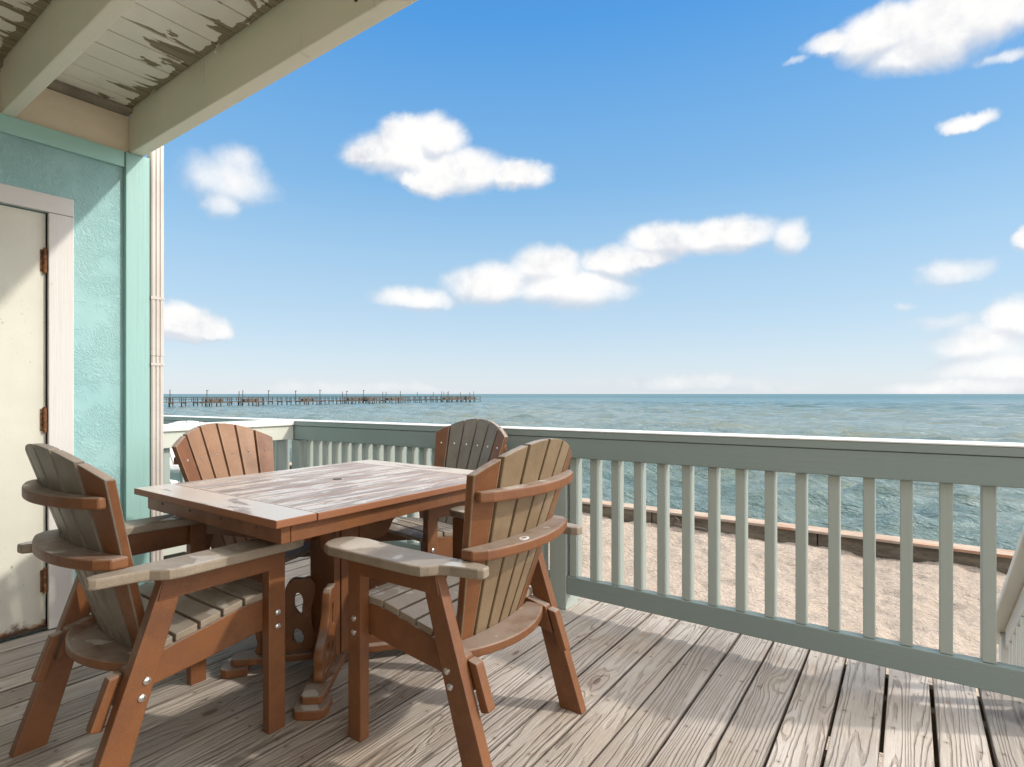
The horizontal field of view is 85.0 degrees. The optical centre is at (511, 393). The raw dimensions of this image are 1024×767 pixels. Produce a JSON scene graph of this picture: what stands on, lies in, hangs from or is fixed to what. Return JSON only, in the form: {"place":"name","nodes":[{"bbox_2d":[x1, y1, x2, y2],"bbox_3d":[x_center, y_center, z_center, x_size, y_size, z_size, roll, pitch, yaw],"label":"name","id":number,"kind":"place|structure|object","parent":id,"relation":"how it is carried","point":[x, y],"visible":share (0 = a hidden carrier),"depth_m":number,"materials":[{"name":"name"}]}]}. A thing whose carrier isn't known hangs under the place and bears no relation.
{"place":"outdoors","nodes":[
{"label":"outdoors","id":0,"kind":"place"},
{"bbox_2d":[128,0,1023,393],"label":"sky","id":1,"kind":"structure","parent":0,"point":[453,196],"materials":[{"name":"blue"}]},
{"bbox_2d":[163,394,1023,550],"bbox_3d":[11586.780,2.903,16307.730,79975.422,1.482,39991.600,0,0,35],"label":"sea","id":2,"kind":"structure","parent":0,"point":[979,417],"depth_m":59.14,"materials":[{"name":"liquid"}]},
{"bbox_2d":[163,390,480,406],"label":"fishing pier","id":3,"kind":"structure","parent":2,"relation":"in","point":[363,398],"depth_m":159.56,"materials":[{"name":"grey wood"}]},
{"bbox_2d":[210,512,1006,766],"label":"sand","id":4,"kind":"structure","parent":0,"point":[966,610],"depth_m":6.22,"materials":[{"name":"beige sand"}]},
{"bbox_2d":[163,552,995,766],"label":"deck frame","id":5,"kind":"object","parent":4,"relation":"on","point":[935,749],"depth_m":2.08,"materials":[{"name":"black wood"}]},
{"bbox_2d":[0,88,164,642],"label":"beach house","id":6,"kind":"structure","parent":5,"relation":"on","point":[82,299],"depth_m":2.68,"materials":[{"name":"teal paint"}]},
{"bbox_2d":[0,205,46,637],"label":"door","id":7,"kind":"structure","parent":6,"relation":"in","point":[23,250],"depth_m":2.54,"materials":[{"name":"paint"}]},
{"bbox_2d":[0,0,417,156],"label":"porch cover","id":8,"kind":"object","parent":6,"relation":"attached to","point":[159,73],"visible":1,"depth_m":2.24,"materials":[{"name":"paint"}]},
{"bbox_2d":[163,415,300,470],"bbox_3d":[-3.017,0.750,5.253,3.394,1.101,0.144,0,0,35],"label":"neighbour railing","id":9,"kind":"object","parent":5,"relation":"on","point":[167,419],"visible":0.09,"depth_m":4.68,"materials":[{"name":"paint"}]},
{"bbox_2d":[169,421,204,551],"bbox_3d":[-2.337,0.656,4.252,0.621,0.888,0.733,0,0,33],"label":"railing","id":10,"kind":"object","parent":9,"relation":"attached to","point":[174,473],"visible":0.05,"depth_m":4.16,"materials":[{"name":"wood"}]},
{"bbox_2d":[0,557,1023,766],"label":"deck","id":11,"kind":"structure","parent":5,"relation":"on","point":[659,691],"depth_m":1.93,"materials":[{"name":"grey wood"}]},
{"bbox_2d":[9,443,303,766],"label":"dining chair","id":12,"kind":"object","parent":11,"relation":"on","point":[194,607],"visible":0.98,"depth_m":1.62,"materials":[{"name":"wood"}]},
{"bbox_2d":[172,423,309,672],"bbox_3d":[-1.111,0.619,2.532,0.633,0.963,0.748,0,0,17],"label":"dining chair","id":13,"kind":"object","parent":11,"relation":"on","point":[211,451],"visible":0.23,"depth_m":2.54,"materials":[{"name":"wood"}]},
{"bbox_2d":[134,460,473,720],"bbox_3d":[-0.721,0.728,2.313,0.954,0.743,1.137,0,0,35],"label":"patio table","id":14,"kind":"object","parent":11,"relation":"on","point":[318,507],"visible":0.7,"depth_m":2.12,"materials":[{"name":"wood"}]},
{"bbox_2d":[368,418,507,587],"bbox_3d":[-0.389,0.619,2.916,0.748,0.963,0.633,0,0,44],"label":"dining chair","id":15,"kind":"object","parent":11,"relation":"on","point":[471,444],"visible":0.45,"depth_m":2.98,"materials":[{"name":"wood"}]},
{"bbox_2d":[324,438,585,766],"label":"dining chair","id":16,"kind":"object","parent":11,"relation":"on","point":[451,619],"visible":1,"depth_m":1.69,"materials":[{"name":"wood"}]},
{"bbox_2d":[292,420,1023,698],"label":"deck railing","id":17,"kind":"object","parent":11,"relation":"on","point":[988,468],"visible":0.59,"depth_m":2.30,"materials":[{"name":"paint"}]},
{"bbox_2d":[163,419,293,555],"bbox_3d":[-2.020,0.604,3.756,0.155,0.820,1.160,0,0,35],"label":"divider railing","id":18,"kind":"object","parent":17,"relation":"attached to","point":[279,431],"visible":0.2,"depth_m":3.80,"materials":[{"name":"paint"}]},
{"bbox_2d":[290,462,1014,573],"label":"seawall","id":19,"kind":"object","parent":4,"relation":"on","point":[887,546],"visible":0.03,"depth_m":7.64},
{"bbox_2d":[672,517,706,530],"bbox_3d":[2.735,2.011,8.668,0.555,0.147,0.089,0,0,35],"label":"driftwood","id":20,"kind":"object","parent":4,"relation":"on","point":[700,528],"visible":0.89,"depth_m":8.71,"materials":[{"name":"grey wood"}]},
{"bbox_2d":[997,526,1023,666],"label":"beach stair","id":21,"kind":"object","parent":4,"relation":"on","point":[1010,622],"visible":0.41,"depth_m":2.42,"materials":[{"name":"paint"}]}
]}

